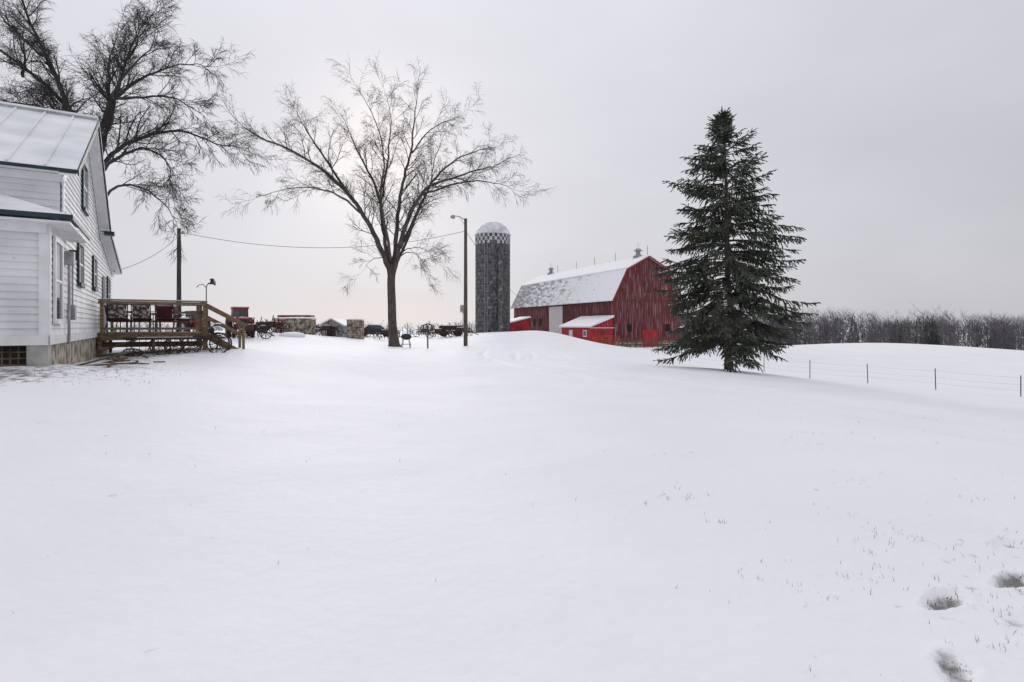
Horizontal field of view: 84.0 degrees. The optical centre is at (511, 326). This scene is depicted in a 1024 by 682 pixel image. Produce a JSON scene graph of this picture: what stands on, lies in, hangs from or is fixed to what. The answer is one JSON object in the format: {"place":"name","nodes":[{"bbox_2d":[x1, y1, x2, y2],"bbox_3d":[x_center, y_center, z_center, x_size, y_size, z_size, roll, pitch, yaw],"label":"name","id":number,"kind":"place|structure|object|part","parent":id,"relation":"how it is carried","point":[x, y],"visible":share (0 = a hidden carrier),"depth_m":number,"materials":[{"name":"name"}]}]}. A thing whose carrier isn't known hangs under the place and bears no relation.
{"place":"outdoors","nodes":[
{"label":"outdoors","id":0,"kind":"place"},
{"bbox_2d":[138,312,159,331],"bbox_3d":[-13.835,-0.169,21.718,0.988,0.781,0.988,0,0,-32],"label":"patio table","id":1,"kind":"object","parent":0,"point":[153,313],"visible":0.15,"depth_m":21.49,"materials":[{"name":"black metal"}]},
{"bbox_2d":[257,319,282,332],"bbox_3d":[-21.337,-0.102,50.077,2.186,1.426,1.290,0,0,-17],"label":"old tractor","id":2,"kind":"object","parent":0,"point":[271,327],"visible":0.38,"depth_m":49.80,"materials":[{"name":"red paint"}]},
{"bbox_2d":[0,329,1023,681],"bbox_3d":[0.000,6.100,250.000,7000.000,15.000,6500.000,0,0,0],"label":"snow ground","id":3,"kind":"structure","parent":0,"point":[454,509],"depth_m":4.79,"materials":[{"name":"white snow"}]},
{"bbox_2d":[0,101,121,366],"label":"farmhouse","id":4,"kind":"object","parent":3,"relation":"on","point":[59,262],"visible":0.93,"depth_m":12.45,"materials":[{"name":"white wood"}]},
{"bbox_2d":[53,235,64,323],"bbox_3d":[-9.309,-0.925,11.705,0.075,1.750,1.100,0,0,-32],"label":"porch window frame","id":5,"kind":"structure","parent":4,"relation":"in","point":[56,240],"depth_m":11.32,"materials":[{"name":"white wood"}]},
{"bbox_2d":[57,243,60,318],"bbox_3d":[-9.335,-0.925,11.689,0.015,1.550,0.900,0,0,-32],"label":"porch window glass","id":6,"kind":"structure","parent":4,"relation":"in","point":[58,246],"depth_m":11.73,"materials":[{"name":"grey glass"}]},
{"bbox_2d":[77,243,84,287],"bbox_3d":[-11.544,-1.650,15.261,0.075,1.200,1.100,0,0,-32],"label":"window frame","id":7,"kind":"structure","parent":4,"relation":"in","point":[80,284],"depth_m":14.80,"materials":[{"name":"wood"}]},
{"bbox_2d":[80,246,81,281],"bbox_3d":[-11.570,-1.650,15.245,0.015,1.000,0.900,0,0,-32],"label":"window glass","id":8,"kind":"structure","parent":4,"relation":"in","point":[80,246],"depth_m":15.31,"materials":[{"name":"grey glass"}]},
{"bbox_2d":[84,166,86,207],"bbox_3d":[-12.094,-3.900,16.097,0.015,1.200,1.000,0,0,-32],"label":"attic window glass","id":9,"kind":"structure","parent":4,"relation":"in","point":[85,171],"depth_m":16.21,"materials":[{"name":"grey glass"}]},
{"bbox_2d":[82,162,89,216],"bbox_3d":[-12.068,-3.900,16.113,0.075,1.400,1.200,0,0,-32],"label":"attic window frame","id":10,"kind":"structure","parent":4,"relation":"in","point":[84,209],"depth_m":15.72,"materials":[{"name":"white wood"}]},
{"bbox_2d":[92,255,97,291],"bbox_3d":[-13.509,-1.700,18.455,0.075,1.100,1.100,0,0,-32],"label":"kitchen window frame","id":11,"kind":"structure","parent":4,"relation":"in","point":[94,258],"depth_m":18.07,"materials":[{"name":"white wood"}]},
{"bbox_2d":[102,276,105,327],"bbox_3d":[-15.336,-0.835,21.382,0.030,2.030,1.000,0,0,-32],"label":"door","id":12,"kind":"structure","parent":4,"relation":"in","point":[103,278],"depth_m":21.39,"materials":[{"name":"white wood"}]},
{"bbox_2d":[107,276,110,300],"bbox_3d":[-16.417,-1.300,23.182,0.075,1.400,1.200,0,0,-32],"label":"rear window frame","id":13,"kind":"structure","parent":4,"relation":"in","point":[108,278],"depth_m":22.80,"materials":[{"name":"white wood"}]},
{"bbox_2d":[76,351,137,367],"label":"lumber scraps","id":14,"kind":"object","parent":3,"relation":"on","point":[112,362],"visible":0.87,"depth_m":12.19,"materials":[{"name":"brown wood"}]},
{"bbox_2d":[105,354,164,363],"bbox_3d":[-11.304,0.966,17.009,1.374,0.159,4.609,0,0,-36],"label":"firewood debris","id":15,"kind":"object","parent":3,"relation":"on","point":[133,358],"visible":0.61,"depth_m":16.13,"materials":[{"name":"brown wood"}]},
{"bbox_2d":[0,0,288,263],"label":"bare maple tree","id":16,"kind":"object","parent":3,"relation":"on","point":[64,102],"visible":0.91,"depth_m":29.48,"materials":[{"name":"brown plant"}]},
{"bbox_2d":[98,323,231,355],"bbox_3d":[-11.591,0.437,19.265,3.881,1.118,1.224,0,0,-32],"label":"antique hay rake","id":17,"kind":"object","parent":3,"relation":"on","point":[212,336],"visible":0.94,"depth_m":19.43,"materials":[{"name":"metal"}]},
{"bbox_2d":[98,298,247,356],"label":"wooden deck","id":18,"kind":"structure","parent":3,"relation":"on","point":[111,335],"depth_m":20.16,"materials":[{"name":"brown wood"}]},
{"bbox_2d":[106,303,127,332],"bbox_3d":[-13.957,-0.287,20.105,0.615,1.021,0.615,0,0,-37],"label":"patio chair","id":19,"kind":"object","parent":18,"relation":"on","point":[116,312],"visible":0.98,"depth_m":19.93,"materials":[{"name":"fabric"}]},
{"bbox_2d":[104,305,130,331],"bbox_3d":[-14.743,-0.287,21.270,0.615,1.021,0.615,0,0,22],"label":"patio chair","id":20,"kind":"object","parent":18,"relation":"on","point":[105,306],"visible":0.21,"depth_m":21.13,"materials":[{"name":"black metal"}]},
{"bbox_2d":[131,304,153,332],"bbox_3d":[-13.346,-0.287,20.539,0.615,1.021,0.615,0,0,-23],"label":"patio chair","id":21,"kind":"object","parent":18,"relation":"on","point":[140,312],"visible":0.95,"depth_m":20.32,"materials":[{"name":"fabric"}]},
{"bbox_2d":[155,304,177,331],"bbox_3d":[-12.788,-0.287,21.060,0.615,1.021,0.615,0,0,-14],"label":"patio chair","id":22,"kind":"object","parent":18,"relation":"on","point":[164,313],"visible":0.94,"depth_m":20.83,"materials":[{"name":"red fabric"}]},
{"bbox_2d":[172,305,193,331],"bbox_3d":[-12.646,-0.287,21.866,0.615,1.021,0.615,0,0,-16],"label":"patio chair","id":23,"kind":"object","parent":18,"relation":"on","point":[183,319],"visible":0.91,"depth_m":21.70,"materials":[{"name":"black metal"}]},
{"bbox_2d":[176,228,182,330],"bbox_3d":[-24.531,-3.063,42.000,0.478,8.340,0.356,0,0,0],"label":"utility pole","id":24,"kind":"object","parent":3,"relation":"on","point":[178,296],"visible":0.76,"depth_m":41.88,"materials":[{"name":"brown wood"}]},
{"bbox_2d":[113,231,523,299],"bbox_3d":[-5.764,-5.060,63.019,17.342,5.340,79.222,0,0,24],"label":"overhead wire","id":25,"kind":"object","parent":24,"relation":"attached to","point":[313,247],"visible":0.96,"depth_m":43.70,"materials":[{"name":"black metal"}]},
{"bbox_2d":[182,310,213,333],"bbox_3d":[-25.286,-0.265,45.811,2.820,2.024,1.664,0,0,34],"label":"tractor","id":26,"kind":"object","parent":3,"relation":"on","point":[191,325],"visible":0.24,"depth_m":45.51,"materials":[{"name":"red paint"}]},
{"bbox_2d":[197,278,215,302],"bbox_3d":[-11.744,-0.508,21.830,0.661,2.704,0.240,0,0,-32],"label":"bird feeder hook","id":27,"kind":"object","parent":3,"relation":"on","point":[212,281],"visible":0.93,"depth_m":21.86,"materials":[{"name":"black metal"}]},
{"bbox_2d":[225,306,254,337],"bbox_3d":[-19.857,-0.315,41.684,1.872,2.277,3.172,0,0,-33],"label":"red tractor","id":28,"kind":"object","parent":3,"relation":"on","point":[240,313],"visible":0.69,"depth_m":41.61,"materials":[{"name":"paint"}]},
{"bbox_2d":[236,317,273,338],"bbox_3d":[-18.020,0.136,40.072,3.533,1.548,0.716,0,0,17],"label":"rusty farm machinery","id":29,"kind":"object","parent":3,"relation":"on","point":[252,326],"visible":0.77,"depth_m":39.90,"materials":[{"name":"metal"}]},
{"bbox_2d":[258,315,290,333],"bbox_3d":[-19.213,-0.130,45.994,3.505,1.548,0.797,0,0,12],"label":"rusty farm machinery","id":30,"kind":"object","parent":3,"relation":"on","point":[272,323],"visible":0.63,"depth_m":45.88,"materials":[{"name":"metal"}]},
{"bbox_2d":[279,332,305,336],"bbox_3d":[-17.014,0.734,44.000,2.019,0.629,1.592,0,0,0],"label":"snow pile","id":31,"kind":"object","parent":3,"relation":"on","point":[292,334],"visible":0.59,"depth_m":43.44,"materials":[{"name":"white snow"}]},
{"bbox_2d":[114,320,474,334],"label":"tree line","id":32,"kind":"object","parent":3,"relation":"on","point":[410,331],"visible":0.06,"depth_m":457.67,"materials":[{"name":"plant"}]},
{"bbox_2d":[273,318,315,334],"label":"stones","id":33,"kind":"object","parent":3,"relation":"on","point":[298,326],"visible":0.62,"depth_m":53.26,"materials":[{"name":"beige stone"}]},
{"bbox_2d":[274,323,315,330],"bbox_3d":[-20.614,0.096,54.000,3.474,1.619,1.380,0,0,0],"label":"mortar","id":34,"kind":"object","parent":33,"relation":"on","point":[300,328],"visible":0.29,"depth_m":53.31,"materials":[{"name":"grey stone"}]},
{"bbox_2d":[275,317,315,319],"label":"snow","id":35,"kind":"structure","parent":33,"relation":"on","point":[313,318],"depth_m":53.54,"materials":[{"name":"white snow"}]},
{"bbox_2d":[277,315,317,328],"bbox_3d":[-22.891,-0.181,62.030,4.600,2.100,2.100,0,0,-3],"label":"hay wagon","id":36,"kind":"object","parent":3,"relation":"on","point":[296,316],"visible":0.06,"depth_m":61.11,"materials":[{"name":"red paint"}]},
{"bbox_2d":[311,320,346,336],"bbox_3d":[-16.684,0.180,52.046,3.505,1.548,0.797,0,0,1],"label":"rusty farm machinery","id":37,"kind":"object","parent":3,"relation":"on","point":[328,327],"visible":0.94,"depth_m":51.96,"materials":[{"name":"metal"}]},
{"bbox_2d":[319,318,346,336],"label":"grey wood shed","id":38,"kind":"structure","parent":3,"relation":"on","point":[340,322],"depth_m":58.00,"materials":[{"name":"grey wood"}]},
{"bbox_2d":[327,327,334,336],"bbox_3d":[-18.479,0.650,57.983,0.800,1.200,0.026,0,0,0],"label":"doorway","id":39,"kind":"structure","parent":38,"relation":"in","point":[328,332],"depth_m":57.98,"materials":[{"name":"black"}]},
{"bbox_2d":[347,320,363,338],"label":"stones","id":40,"kind":"object","parent":3,"relation":"on","point":[358,330],"visible":0.78,"depth_m":55.50,"materials":[{"name":"beige stone"}]},
{"bbox_2d":[347,322,363,338],"bbox_3d":[-15.398,0.399,56.000,1.419,2.023,0.880,0,0,0],"label":"mortar","id":41,"kind":"object","parent":40,"relation":"on","point":[355,324],"visible":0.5,"depth_m":55.56,"materials":[{"name":"grey concrete"}]},
{"bbox_2d":[346,318,364,320],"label":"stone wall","id":42,"kind":"structure","parent":40,"relation":"on","point":[355,319],"depth_m":55.60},
{"bbox_2d":[364,327,374,336],"bbox_3d":[-17.070,0.482,64.043,3.505,1.548,0.797,0,0,2],"label":"rusty farm machinery","id":43,"kind":"object","parent":3,"relation":"on","point":[366,331],"visible":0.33,"depth_m":63.96,"materials":[{"name":"metal"}]},
{"bbox_2d":[364,324,387,336],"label":"parked car","id":44,"kind":"object","parent":3,"relation":"on","point":[373,328],"visible":0.24,"depth_m":69.17,"materials":[{"name":"black metal"}]},
{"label":"windows","id":45,"kind":"part","parent":44,"relation":"part of","materials":[{"name":"black glass"}]},
{"bbox_2d":[209,54,552,346],"bbox_3d":[-10.245,-10.000,46.431,26.114,23.601,13.851,0,0,-8],"label":"elm tree","id":46,"kind":"object","parent":3,"relation":"on","point":[390,262],"visible":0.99,"depth_m":45.55,"materials":[{"name":"brown plant"}]},
{"bbox_2d":[373,325,400,338],"bbox_3d":[-12.644,0.634,57.994,3.505,1.548,0.797,0,0,12],"label":"rusty farm machinery","id":47,"kind":"object","parent":3,"relation":"on","point":[384,332],"visible":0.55,"depth_m":57.95,"materials":[{"name":"metal"}]},
{"bbox_2d":[401,334,411,347],"bbox_3d":[-8.019,1.107,44.000,1.170,1.104,0.585,0,0,0],"label":"barbecue grill","id":48,"kind":"object","parent":3,"relation":"on","point":[406,336],"visible":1,"depth_m":43.80,"materials":[{"name":"black metal"}]},
{"bbox_2d":[413,325,439,336],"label":"rusty farm machinery","id":49,"kind":"object","parent":3,"relation":"on","point":[418,330],"visible":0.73,"depth_m":69.95,"materials":[{"name":"metal"}]},
{"bbox_2d":[421,323,434,347],"bbox_3d":[-6.220,0.808,42.000,0.941,2.066,0.700,0,0,0],"label":"bird feeder table","id":50,"kind":"object","parent":3,"relation":"on","point":[427,330],"visible":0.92,"depth_m":41.95,"materials":[{"name":"white wood"}]},
{"bbox_2d":[425,324,456,337],"bbox_3d":[-7.708,0.555,62.151,3.530,1.548,0.728,0,0,-2],"label":"rusty farm machinery","id":51,"kind":"object","parent":3,"relation":"on","point":[439,330],"visible":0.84,"depth_m":61.98,"materials":[{"name":"metal"}]},
{"bbox_2d":[439,325,462,336],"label":"farm wagon","id":52,"kind":"object","parent":3,"relation":"on","point":[447,327],"visible":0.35,"depth_m":65.08,"materials":[{"name":"metal"}]},
{"bbox_2d":[450,215,467,345],"bbox_3d":[-4.271,-3.551,45.905,1.398,10.868,0.393,0,0,-7],"label":"street lamp pole","id":53,"kind":"object","parent":3,"relation":"on","point":[464,308],"visible":0.93,"depth_m":45.88,"materials":[{"name":"brown wood"}]},
{"bbox_2d":[448,324,477,336],"bbox_3d":[-5.564,0.397,64.192,3.532,1.548,0.722,0,0,-10],"label":"rusty farm machinery","id":54,"kind":"object","parent":3,"relation":"on","point":[459,329],"visible":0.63,"depth_m":63.94,"materials":[{"name":"metal"}]},
{"bbox_2d":[475,221,510,332],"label":"concrete silo","id":55,"kind":"object","parent":3,"relation":"on","point":[492,289],"visible":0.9,"depth_m":83.57,"materials":[{"name":"grey concrete"}]},
{"bbox_2d":[1,351,1023,680],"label":"dry grass tips","id":56,"kind":"object","parent":3,"relation":"on","point":[741,569],"visible":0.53,"depth_m":3.76,"materials":[{"name":"brown plant"}]},
{"bbox_2d":[510,316,530,331],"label":"red shed","id":57,"kind":"structure","parent":3,"relation":"on","point":[519,324],"depth_m":88.08,"materials":[{"name":"paint"}]},
{"bbox_2d":[517,325,521,330],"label":"door","id":58,"kind":"structure","parent":57,"relation":"in","point":[519,327],"depth_m":87.93,"materials":[{"name":"red paint"}]},
{"bbox_2d":[562,318,612,344],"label":"walls","id":59,"kind":"structure","parent":3,"relation":"on","point":[593,334],"depth_m":74.75,"materials":[{"name":"red wood"}]},
{"bbox_2d":[559,315,613,326],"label":"snow roof","id":60,"kind":"structure","parent":59,"relation":"on","point":[585,321],"depth_m":77.14,"materials":[{"name":"white snow"}]},
{"bbox_2d":[569,327,613,336],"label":"window trim","id":61,"kind":"structure","parent":59,"relation":"attached to","point":[570,332],"depth_m":74.71,"materials":[{"name":"white wood"}]},
{"bbox_2d":[600,331,605,342],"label":"door","id":62,"kind":"structure","parent":59,"relation":"attached to","point":[603,334],"depth_m":74.41,"materials":[{"name":"red paint"}]},
{"bbox_2d":[511,246,681,346],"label":"red gambrel barn","id":63,"kind":"structure","parent":3,"relation":"on","point":[626,297],"depth_m":78.42,"materials":[{"name":"red wood"}]},
{"bbox_2d":[529,319,541,325],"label":"side windows","id":64,"kind":"structure","parent":63,"relation":"in","point":[540,320],"depth_m":97.45,"materials":[{"name":"black glass"}]},
{"bbox_2d":[549,306,562,333],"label":"white sliding door","id":65,"kind":"structure","parent":63,"relation":"in","point":[555,313],"depth_m":90.45,"materials":[{"name":"white wood"}]},
{"bbox_2d":[627,324,669,331],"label":"gable windows","id":66,"kind":"structure","parent":63,"relation":"in","point":[629,326],"depth_m":75.98,"materials":[{"name":"black glass"}]},
{"bbox_2d":[643,330,657,346],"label":"red door","id":67,"kind":"structure","parent":63,"relation":"in","point":[647,334],"depth_m":77.11,"materials":[{"name":"red wood"}]},
{"bbox_2d":[601,336,618,344],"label":"orange farm gate","id":68,"kind":"structure","parent":3,"relation":"on","point":[610,343],"depth_m":71.07,"materials":[{"name":"metal"}]},
{"bbox_2d":[618,337,703,347],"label":"corral fence","id":69,"kind":"object","parent":3,"relation":"on","point":[643,339],"visible":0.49,"depth_m":72.03,"materials":[{"name":"brown wood"}]},
{"bbox_2d":[649,106,819,372],"bbox_3d":[9.219,-3.512,23.807,6.611,11.422,6.846,0,0,0],"label":"spruce tree","id":70,"kind":"object","parent":3,"relation":"on","point":[720,231],"visible":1,"depth_m":23.35,"materials":[{"name":"green plant"}]},
{"bbox_2d":[620,341,1020,396],"bbox_3d":[14.204,2.187,41.854,5.702,2.284,40.675,0,0,-19],"label":"wire fence","id":71,"kind":"object","parent":3,"relation":"on","point":[872,372],"visible":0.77,"depth_m":27.34,"materials":[{"name":"black metal"}]},
{"bbox_2d":[679,303,1023,349],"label":"distant tree line","id":72,"kind":"object","parent":3,"relation":"on","point":[939,334],"visible":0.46,"depth_m":215.05,"materials":[{"name":"grey plant"}]},
{"bbox_2d":[0,0,1023,328],"label":"sky","id":73,"kind":"structure","parent":0,"point":[892,131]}
]}

